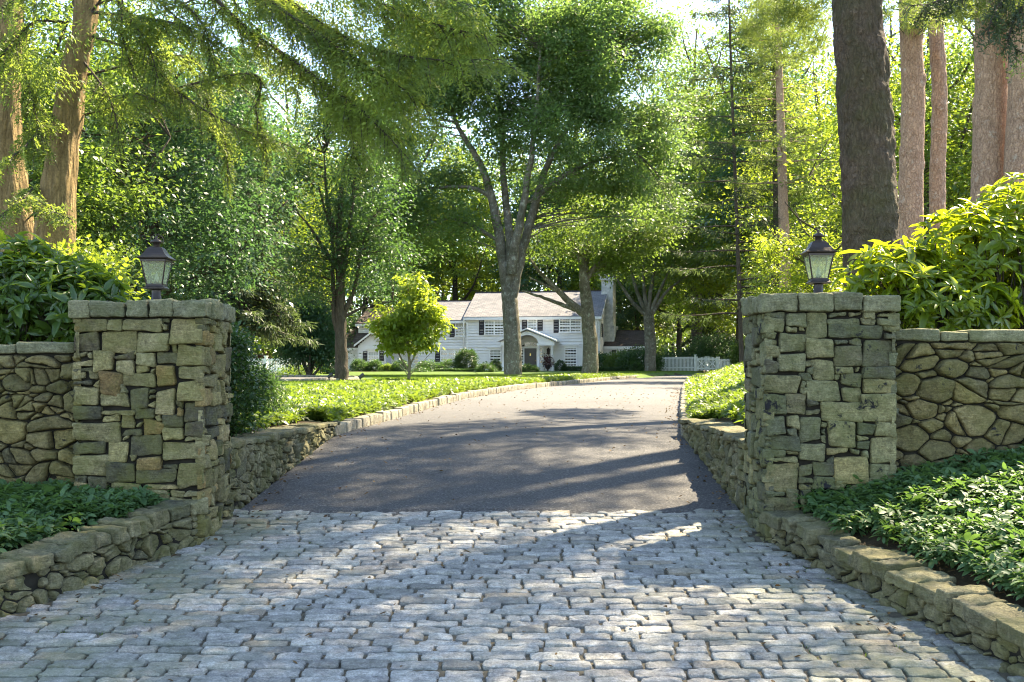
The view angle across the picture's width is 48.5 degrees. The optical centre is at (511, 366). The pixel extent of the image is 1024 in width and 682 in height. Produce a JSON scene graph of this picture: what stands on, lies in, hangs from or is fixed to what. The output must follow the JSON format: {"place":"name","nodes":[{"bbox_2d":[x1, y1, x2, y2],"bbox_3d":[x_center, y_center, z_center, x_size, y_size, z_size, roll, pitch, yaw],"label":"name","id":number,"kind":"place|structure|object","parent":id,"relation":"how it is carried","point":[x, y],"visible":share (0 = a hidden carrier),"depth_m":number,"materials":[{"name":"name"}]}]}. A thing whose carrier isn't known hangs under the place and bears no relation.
{"place":"outdoors","nodes":[
{"label":"outdoors","id":0,"kind":"place"},
{"bbox_2d":[253,372,551,386],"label":"lawn","id":1,"kind":"structure","parent":0,"point":[393,373],"depth_m":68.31,"materials":[{"name":"green plant"}]},
{"bbox_2d":[276,364,324,374],"bbox_3d":[-11.196,0.286,60.029,2.877,1.246,2.661,0,0,0],"label":"mounded shrub","id":2,"kind":"object","parent":1,"relation":"on","point":[283,370],"visible":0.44,"depth_m":59.58,"materials":[{"name":"green plant"}]},
{"bbox_2d":[265,287,360,374],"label":"ornamental tree","id":3,"kind":"object","parent":1,"relation":"on","point":[323,332],"visible":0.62,"depth_m":55.48,"materials":[{"name":"green plant"}]},
{"bbox_2d":[229,63,435,379],"bbox_3d":[-5.391,-4.374,35.156,5.964,9.962,4.485,0,0,16],"label":"maple tree","id":4,"kind":"object","parent":1,"relation":"on","point":[338,260],"visible":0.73,"depth_m":34.83,"materials":[{"name":"green plant"}]},
{"bbox_2d":[362,269,456,379],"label":"dogwood tree","id":5,"kind":"object","parent":1,"relation":"on","point":[416,316],"visible":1,"depth_m":28.72,"materials":[{"name":"green plant"}]},
{"bbox_2d":[475,361,499,371],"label":"boxwood ball","id":6,"kind":"object","parent":1,"relation":"on","point":[487,366],"visible":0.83,"depth_m":77.71,"materials":[{"name":"green plant"}]},
{"bbox_2d":[300,0,719,374],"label":"maple tree","id":7,"kind":"object","parent":1,"relation":"on","point":[569,46],"visible":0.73,"depth_m":57.79,"materials":[{"name":"green plant"}]},
{"bbox_2d":[526,370,702,374],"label":"grass","id":8,"kind":"structure","parent":1,"relation":"on","point":[634,372],"depth_m":72.50,"materials":[{"name":"green plant"}]},
{"bbox_2d":[240,374,738,515],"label":"driveway","id":9,"kind":"structure","parent":0,"point":[661,472],"depth_m":11.91,"materials":[{"name":"grey asphalt"}]},
{"bbox_2d":[0,387,1014,681],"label":"fallen leaves","id":10,"kind":"object","parent":9,"relation":"on","point":[568,541],"visible":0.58,"depth_m":8.51,"materials":[{"name":"brown plant"}]},
{"bbox_2d":[24,0,974,364],"label":"sky","id":11,"kind":"structure","parent":0,"point":[669,2],"materials":[{"name":"white"}]},
{"bbox_2d":[0,508,1023,681],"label":"cobblestone apron","id":12,"kind":"object","parent":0,"point":[107,659],"visible":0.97,"depth_m":6.86,"materials":[{"name":"stone"}]},
{"bbox_2d":[26,518,899,674],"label":"weeds","id":13,"kind":"object","parent":12,"relation":"on","point":[696,556],"visible":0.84,"depth_m":6.85,"materials":[{"name":"green plant"}]},
{"bbox_2d":[1,367,1023,606],"bbox_3d":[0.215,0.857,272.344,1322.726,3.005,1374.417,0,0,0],"label":"ground","id":14,"kind":"structure","parent":0,"point":[967,579],"depth_m":7.65,"materials":[{"name":"soil"}]},
{"bbox_2d":[0,342,80,484],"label":"stone wall","id":15,"kind":"structure","parent":14,"relation":"on","point":[38,441],"depth_m":8.73,"materials":[{"name":"grey stone"}]},
{"bbox_2d":[0,229,131,344],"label":"rhododendron","id":16,"kind":"object","parent":14,"relation":"on","point":[41,285],"visible":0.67,"depth_m":9.58,"materials":[{"name":"green plant"}]},
{"bbox_2d":[0,478,170,552],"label":"ground cover","id":17,"kind":"object","parent":14,"relation":"on","point":[28,511],"visible":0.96,"depth_m":8.06,"materials":[{"name":"green plant"}]},
{"bbox_2d":[45,232,154,300],"bbox_3d":[-4.628,-0.528,12.421,1.470,1.892,1.285,0,0,0],"label":"azalea","id":18,"kind":"object","parent":14,"relation":"on","point":[107,260],"visible":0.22,"depth_m":12.38,"materials":[{"name":"green plant"}]},
{"bbox_2d":[27,13,178,254],"bbox_3d":[-26.149,-9.781,63.942,15.248,20.898,14.613,0,0,7],"label":"tree","id":19,"kind":"object","parent":14,"relation":"on","point":[104,47],"visible":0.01,"depth_m":63.34,"materials":[{"name":"green plant"}]},
{"bbox_2d":[0,497,207,616],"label":"retaining wall","id":20,"kind":"structure","parent":14,"relation":"on","point":[42,571],"depth_m":7.51,"materials":[{"name":"stone"}]},
{"bbox_2d":[21,0,218,277],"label":"tree","id":21,"kind":"object","parent":14,"relation":"on","point":[87,214],"visible":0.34,"depth_m":25.69,"materials":[{"name":"green plant"}]},
{"bbox_2d":[68,298,235,544],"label":"stone pillar","id":22,"kind":"structure","parent":14,"relation":"on","point":[153,406],"depth_m":8.55,"materials":[{"name":"grey stone"}]},
{"bbox_2d":[137,234,175,299],"bbox_3d":[-2.806,-0.774,8.980,0.244,0.548,0.244,0,0,-2],"label":"post lantern","id":23,"kind":"object","parent":22,"relation":"on","point":[155,253],"visible":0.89,"depth_m":8.92,"materials":[{"name":"brown metal"}]},
{"bbox_2d":[27,0,324,314],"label":"tree","id":24,"kind":"object","parent":14,"relation":"on","point":[187,241],"visible":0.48,"depth_m":29.08,"materials":[{"name":"green plant"}]},
{"bbox_2d":[77,13,304,299],"bbox_3d":[-15.475,-7.784,51.992,11.636,16.951,11.986,0,0,37],"label":"tree","id":25,"kind":"object","parent":14,"relation":"on","point":[139,241],"visible":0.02,"depth_m":50.90,"materials":[{"name":"green plant"}]},
{"bbox_2d":[167,45,323,370],"bbox_3d":[-9.843,-5.616,41.913,5.444,12.601,5.331,0,0,40],"label":"spruce tree","id":26,"kind":"object","parent":14,"relation":"on","point":[258,310],"visible":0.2,"depth_m":41.57,"materials":[{"name":"green plant"}]},
{"bbox_2d":[228,320,279,436],"bbox_3d":[-2.704,0.183,10.903,0.928,1.477,0.951,0,0,-35],"label":"holly","id":27,"kind":"object","parent":14,"relation":"on","point":[239,342],"visible":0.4,"depth_m":10.79,"materials":[{"name":"green plant"}]},
{"bbox_2d":[230,357,299,424],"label":"yew","id":28,"kind":"object","parent":14,"relation":"on","point":[276,399],"visible":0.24,"depth_m":13.15,"materials":[{"name":"green plant"}]},
{"bbox_2d":[0,0,545,254],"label":"hemlock tree","id":29,"kind":"object","parent":14,"relation":"on","point":[56,192],"visible":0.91,"depth_m":11.93,"materials":[{"name":"green plant"}]},
{"bbox_2d":[247,356,306,373],"bbox_3d":[-14.050,-0.029,65.000,5.492,1.202,0.200,0,0,22],"label":"picket fence","id":30,"kind":"object","parent":14,"relation":"on","point":[265,360],"visible":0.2,"depth_m":64.82,"materials":[{"name":"white paint"}]},
{"bbox_2d":[225,420,339,516],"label":"retaining wall","id":31,"kind":"structure","parent":14,"relation":"on","point":[262,460],"depth_m":10.66,"materials":[{"name":"stone"}]},
{"bbox_2d":[191,41,389,372],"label":"tree","id":32,"kind":"object","parent":14,"relation":"on","point":[307,150],"visible":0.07,"depth_m":71.77,"materials":[{"name":"green plant"}]},
{"bbox_2d":[275,375,358,380],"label":"curb","id":33,"kind":"structure","parent":14,"relation":"on","point":[332,378],"depth_m":36.54,"materials":[{"name":"stone"}]},
{"bbox_2d":[271,123,397,334],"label":"tree","id":34,"kind":"object","parent":14,"relation":"on","point":[372,296],"visible":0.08,"depth_m":103.94,"materials":[{"name":"green plant"}]},
{"bbox_2d":[349,358,369,371],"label":"upright shrub","id":35,"kind":"object","parent":14,"relation":"on","point":[361,365],"visible":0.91,"depth_m":91.49,"materials":[{"name":"green plant"}]},
{"bbox_2d":[366,358,383,371],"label":"upright shrub","id":36,"kind":"object","parent":14,"relation":"on","point":[377,363],"visible":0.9,"depth_m":91.53,"materials":[{"name":"green plant"}]},
{"bbox_2d":[303,167,452,333],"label":"tree","id":37,"kind":"object","parent":14,"relation":"on","point":[365,298],"visible":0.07,"depth_m":120.65,"materials":[{"name":"green plant"}]},
{"bbox_2d":[379,362,394,371],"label":"upright shrub","id":38,"kind":"object","parent":14,"relation":"on","point":[385,367],"visible":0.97,"depth_m":90.70,"materials":[{"name":"green plant"}]},
{"bbox_2d":[390,358,407,371],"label":"upright shrub","id":39,"kind":"object","parent":14,"relation":"on","point":[396,367],"visible":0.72,"depth_m":90.63,"materials":[{"name":"green plant"}]},
{"bbox_2d":[314,18,501,295],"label":"tree","id":40,"kind":"object","parent":14,"relation":"on","point":[438,145],"visible":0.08,"depth_m":128.21,"materials":[{"name":"green plant"}]},
{"bbox_2d":[415,359,438,370],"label":"upright shrub","id":41,"kind":"object","parent":14,"relation":"on","point":[424,364],"visible":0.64,"depth_m":93.54,"materials":[{"name":"green plant"}]},
{"bbox_2d":[230,372,624,431],"bbox_3d":[-0.413,0.493,33.978,4.052,0.529,49.552,0,0,10],"label":"ground cover","id":42,"kind":"object","parent":14,"relation":"on","point":[340,401],"visible":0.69,"depth_m":19.50,"materials":[{"name":"green plant"}]},
{"bbox_2d":[436,358,459,370],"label":"upright shrub","id":43,"kind":"object","parent":14,"relation":"on","point":[448,363],"visible":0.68,"depth_m":93.36,"materials":[{"name":"green plant"}]},
{"bbox_2d":[433,368,475,371],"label":"hedge","id":44,"kind":"object","parent":14,"relation":"on","point":[454,369],"visible":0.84,"depth_m":89.66,"materials":[{"name":"green plant"}]},
{"bbox_2d":[380,140,531,305],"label":"tree","id":45,"kind":"object","parent":14,"relation":"on","point":[454,267],"visible":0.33,"depth_m":124.33,"materials":[{"name":"green plant"}]},
{"bbox_2d":[452,347,479,370],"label":"boxwood ball","id":46,"kind":"object","parent":14,"relation":"on","point":[467,355],"visible":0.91,"depth_m":93.48,"materials":[{"name":"green plant"}]},
{"bbox_2d":[261,191,703,367],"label":"distant trunks","id":47,"kind":"object","parent":14,"relation":"on","point":[443,294],"depth_m":143.35,"materials":[{"name":"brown plant"}]},
{"bbox_2d":[134,115,834,368],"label":"distant woodland","id":48,"kind":"object","parent":14,"relation":"on","point":[658,341],"visible":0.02,"depth_m":137.85,"materials":[{"name":"green plant"}]},
{"bbox_2d":[333,375,636,436],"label":"curb","id":49,"kind":"structure","parent":14,"relation":"on","point":[354,423],"depth_m":19.57,"materials":[{"name":"stone"}]},
{"bbox_2d":[347,274,644,370],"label":"house","id":50,"kind":"structure","parent":14,"relation":"on","point":[550,328],"depth_m":101.28,"materials":[{"name":"white wood"}]},
{"bbox_2d":[365,348,379,360],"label":"window","id":51,"kind":"structure","parent":50,"relation":"in","point":[371,351],"depth_m":102.27,"materials":[{"name":"white glass"}]},
{"bbox_2d":[440,348,462,362],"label":"window","id":52,"kind":"structure","parent":50,"relation":"in","point":[447,350],"depth_m":102.12,"materials":[{"name":"white glass"}]},
{"bbox_2d":[454,323,465,336],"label":"window","id":53,"kind":"structure","parent":50,"relation":"in","point":[458,324],"depth_m":101.95,"materials":[{"name":"white glass"}]},
{"bbox_2d":[484,320,503,334],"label":"window","id":54,"kind":"structure","parent":50,"relation":"in","point":[494,322],"depth_m":100.61,"materials":[{"name":"white glass"}]},
{"bbox_2d":[487,346,501,365],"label":"window","id":55,"kind":"structure","parent":50,"relation":"in","point":[491,348],"depth_m":100.56,"materials":[{"name":"white glass"}]},
{"bbox_2d":[524,348,535,364],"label":"door","id":56,"kind":"structure","parent":50,"relation":"in","point":[529,353],"depth_m":99.93,"materials":[{"name":"grey wood"}]},
{"bbox_2d":[558,319,581,332],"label":"window","id":57,"kind":"structure","parent":50,"relation":"in","point":[562,321],"depth_m":99.22,"materials":[{"name":"white glass"}]},
{"bbox_2d":[562,344,578,365],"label":"window","id":58,"kind":"structure","parent":50,"relation":"in","point":[566,346],"depth_m":99.22,"materials":[{"name":"white glass"}]},
{"bbox_2d":[482,138,624,291],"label":"tree","id":59,"kind":"object","parent":14,"relation":"on","point":[531,283],"visible":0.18,"depth_m":121.97,"materials":[{"name":"green plant"}]},
{"bbox_2d":[554,359,566,370],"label":"boxwood ball","id":60,"kind":"object","parent":14,"relation":"on","point":[557,366],"visible":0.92,"depth_m":92.84,"materials":[{"name":"green plant"}]},
{"bbox_2d":[475,9,652,289],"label":"tree","id":61,"kind":"object","parent":14,"relation":"on","point":[553,177],"visible":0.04,"depth_m":124.82,"materials":[{"name":"green plant"}]},
{"bbox_2d":[561,365,581,370],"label":"hedge","id":62,"kind":"object","parent":14,"relation":"on","point":[572,368],"visible":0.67,"depth_m":92.64,"materials":[{"name":"green plant"}]},
{"bbox_2d":[503,176,700,372],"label":"maple tree","id":63,"kind":"object","parent":14,"relation":"on","point":[583,254],"visible":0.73,"depth_m":65.67,"materials":[{"name":"green plant"}]},
{"bbox_2d":[598,365,626,370],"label":"hedge","id":64,"kind":"object","parent":14,"relation":"on","point":[603,368],"visible":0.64,"depth_m":89.63,"materials":[{"name":"green plant"}]},
{"bbox_2d":[544,164,684,335],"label":"tree","id":65,"kind":"object","parent":14,"relation":"on","point":[573,287],"visible":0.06,"depth_m":116.61,"materials":[{"name":"green plant"}]},
{"bbox_2d":[599,350,632,366],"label":"rhododendron","id":66,"kind":"object","parent":14,"relation":"on","point":[611,356],"visible":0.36,"depth_m":91.47,"materials":[{"name":"green plant"}]},
{"bbox_2d":[593,266,683,352],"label":"tree","id":67,"kind":"object","parent":14,"relation":"on","point":[628,318],"visible":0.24,"depth_m":111.01,"materials":[{"name":"green plant"}]},
{"bbox_2d":[612,344,665,370],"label":"rhododendron","id":68,"kind":"object","parent":14,"relation":"on","point":[635,354],"visible":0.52,"depth_m":89.20,"materials":[{"name":"green plant"}]},
{"bbox_2d":[568,156,732,370],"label":"beech tree","id":69,"kind":"object","parent":14,"relation":"on","point":[647,310],"visible":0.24,"depth_m":87.84,"materials":[{"name":"green plant"}]},
{"bbox_2d":[658,355,695,370],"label":"picket fence","id":70,"kind":"object","parent":14,"relation":"on","point":[680,367],"visible":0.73,"depth_m":91.34,"materials":[{"name":"paint"}]},
{"bbox_2d":[660,348,694,370],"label":"rhododendron","id":71,"kind":"object","parent":14,"relation":"on","point":[671,354],"visible":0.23,"depth_m":95.99,"materials":[{"name":"green plant"}]},
{"bbox_2d":[616,226,743,351],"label":"tree","id":72,"kind":"object","parent":14,"relation":"on","point":[679,339],"visible":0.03,"depth_m":107.61,"materials":[{"name":"green plant"}]},
{"bbox_2d":[603,0,763,369],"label":"tree","id":73,"kind":"object","parent":14,"relation":"on","point":[702,59],"visible":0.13,"depth_m":98.85,"materials":[{"name":"green plant"}]},
{"bbox_2d":[679,380,687,435],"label":"curb","id":74,"kind":"structure","parent":14,"relation":"on","point":[682,409],"depth_m":18.21,"materials":[{"name":"stone"}]},
{"bbox_2d":[678,234,735,371],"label":"spruce tree","id":75,"kind":"object","parent":14,"relation":"on","point":[703,330],"visible":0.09,"depth_m":101.68,"materials":[{"name":"green plant"}]},
{"bbox_2d":[677,328,744,371],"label":"rhododendron","id":76,"kind":"object","parent":14,"relation":"on","point":[705,347],"visible":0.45,"depth_m":94.62,"materials":[{"name":"green plant"}]},
{"bbox_2d":[678,418,747,514],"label":"retaining wall","id":77,"kind":"structure","parent":14,"relation":"on","point":[715,444],"depth_m":10.81,"materials":[{"name":"stone"}]},
{"bbox_2d":[684,361,747,423],"bbox_3d":[6.580,0.138,30.857,3.862,1.283,43.546,0,0,9],"label":"ground cover","id":78,"kind":"object","parent":14,"relation":"on","point":[719,393],"visible":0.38,"depth_m":17.05,"materials":[{"name":"green plant"}]},
{"bbox_2d":[648,113,791,348],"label":"tree","id":79,"kind":"object","parent":14,"relation":"on","point":[712,290],"visible":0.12,"depth_m":91.62,"materials":[{"name":"green plant"}]},
{"bbox_2d":[718,357,729,368],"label":"picket fence","id":80,"kind":"object","parent":14,"relation":"on","point":[720,363],"visible":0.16,"depth_m":90.91,"materials":[{"name":"paint"}]},
{"bbox_2d":[696,356,717,370],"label":"garden gate","id":81,"kind":"structure","parent":80,"relation":"attached to","point":[706,362],"depth_m":90.95,"materials":[{"name":"paint"}]},
{"bbox_2d":[650,0,812,362],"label":"larch tree","id":82,"kind":"object","parent":14,"relation":"on","point":[729,11],"visible":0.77,"depth_m":45.99,"materials":[{"name":"green plant"}]},
{"bbox_2d":[728,335,745,364],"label":"rhododendron","id":83,"kind":"object","parent":14,"relation":"on","point":[734,352],"visible":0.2,"depth_m":83.76,"materials":[{"name":"green plant"}]},
{"bbox_2d":[658,0,833,296],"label":"tree","id":84,"kind":"object","parent":14,"relation":"on","point":[718,106],"visible":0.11,"depth_m":83.27,"materials":[{"name":"green plant"}]},
{"bbox_2d":[690,52,837,295],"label":"tree","id":85,"kind":"object","parent":14,"relation":"on","point":[724,173],"visible":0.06,"depth_m":79.22,"materials":[{"name":"green plant"}]},
{"bbox_2d":[695,44,842,295],"bbox_3d":[16.498,-8.488,61.910,12.923,18.338,12.454,0,0,0],"label":"tree","id":86,"kind":"object","parent":14,"relation":"on","point":[793,218],"visible":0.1,"depth_m":61.67,"materials":[{"name":"green plant"}]},
{"bbox_2d":[725,0,830,286],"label":"pine tree","id":87,"kind":"object","parent":14,"relation":"on","point":[795,193],"visible":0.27,"depth_m":46.90,"materials":[{"name":"green plant"}]},
{"bbox_2d":[725,0,840,291],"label":"pine tree","id":88,"kind":"object","parent":14,"relation":"on","point":[780,141],"visible":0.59,"depth_m":43.88,"materials":[{"name":"green plant"}]},
{"bbox_2d":[734,190,843,297],"bbox_3d":[9.993,-2.864,38.045,5.095,6.241,4.938,0,0,0],"label":"tree","id":89,"kind":"object","parent":14,"relation":"on","point":[817,262],"visible":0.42,"depth_m":37.94,"materials":[{"name":"green plant"}]},
{"bbox_2d":[740,291,900,542],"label":"stone pillar","id":90,"kind":"structure","parent":14,"relation":"on","point":[821,409],"depth_m":8.55,"materials":[{"name":"grey stone"}]},
{"bbox_2d":[799,228,837,292],"bbox_3d":[2.410,-0.817,8.950,0.244,0.548,0.244,0,0,2],"label":"post lantern","id":91,"kind":"object","parent":90,"relation":"on","point":[818,247],"visible":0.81,"depth_m":8.89,"materials":[{"name":"brown metal"}]},
{"bbox_2d":[733,0,974,258],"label":"pine tree","id":92,"kind":"object","parent":14,"relation":"on","point":[911,163],"visible":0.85,"depth_m":20.91,"materials":[{"name":"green plant"}]},
{"bbox_2d":[754,0,971,291],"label":"tree","id":93,"kind":"object","parent":14,"relation":"on","point":[811,198],"visible":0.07,"depth_m":47.59,"materials":[{"name":"green plant"}]},
{"bbox_2d":[774,9,974,282],"bbox_3d":[13.283,-6.625,35.762,10.391,13.534,10.466,0,0,0],"label":"tree","id":94,"kind":"object","parent":14,"relation":"on","point":[832,139],"visible":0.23,"depth_m":35.05,"materials":[{"name":"green plant"}]},
{"bbox_2d":[759,509,1023,676],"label":"retaining wall","id":95,"kind":"structure","parent":14,"relation":"on","point":[983,620],"depth_m":6.83,"materials":[{"name":"stone"}]},
{"bbox_2d":[792,444,1023,600],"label":"ground cover","id":96,"kind":"object","parent":14,"relation":"on","point":[992,481],"visible":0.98,"depth_m":7.81,"materials":[{"name":"green plant"}]},
{"bbox_2d":[826,172,1023,331],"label":"rhododendron","id":97,"kind":"object","parent":14,"relation":"on","point":[935,286],"visible":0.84,"depth_m":9.78,"materials":[{"name":"green plant"}]},
{"bbox_2d":[831,0,1023,285],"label":"spruce tree","id":98,"kind":"object","parent":14,"relation":"on","point":[867,159],"visible":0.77,"depth_m":11.27,"materials":[{"name":"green plant"}]},
{"bbox_2d":[889,18,974,266],"bbox_3d":[15.106,-6.438,32.828,9.694,12.958,9.531,0,0,31],"label":"tree","id":99,"kind":"object","parent":14,"relation":"on","point":[964,60],"visible":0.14,"depth_m":32.35,"materials":[{"name":"green plant"}]},
{"bbox_2d":[929,8,947,247],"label":"pine tree","id":100,"kind":"object","parent":14,"relation":"on","point":[937,163],"visible":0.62,"depth_m":21.88,"materials":[{"name":"brown plant"}]},
{"bbox_2d":[894,328,1023,471],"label":"stone wall","id":101,"kind":"structure","parent":14,"relation":"on","point":[959,392],"depth_m":8.73,"materials":[{"name":"grey stone"}]},
{"bbox_2d":[900,0,1022,251],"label":"pine tree","id":102,"kind":"object","parent":14,"relation":"on","point":[989,111],"visible":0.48,"depth_m":17.77,"materials":[{"name":"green plant"}]},
{"bbox_2d":[1003,2,1023,219],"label":"pine tree","id":103,"kind":"object","parent":14,"relation":"on","point":[1014,148],"visible":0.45,"depth_m":17.35,"materials":[{"name":"brown plant"}]},
{"bbox_2d":[474,371,701,377],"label":"lawn by house","id":104,"kind":"structure","parent":0,"point":[642,375],"depth_m":73.37,"materials":[{"name":"green plant"}]},
{"bbox_2d":[522,363,541,371],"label":"boxwood ball","id":105,"kind":"object","parent":104,"relation":"on","point":[529,367],"visible":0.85,"depth_m":77.65,"materials":[{"name":"green plant"}]},
{"bbox_2d":[540,353,554,370],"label":"shrub","id":106,"kind":"object","parent":104,"relation":"on","point":[546,362],"visible":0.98,"depth_m":97.83,"materials":[{"name":"plant"}]},
{"bbox_2d":[629,361,642,370],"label":"boxwood ball","id":107,"kind":"object","parent":104,"relation":"on","point":[633,366],"visible":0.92,"depth_m":85.80,"materials":[{"name":"green plant"}]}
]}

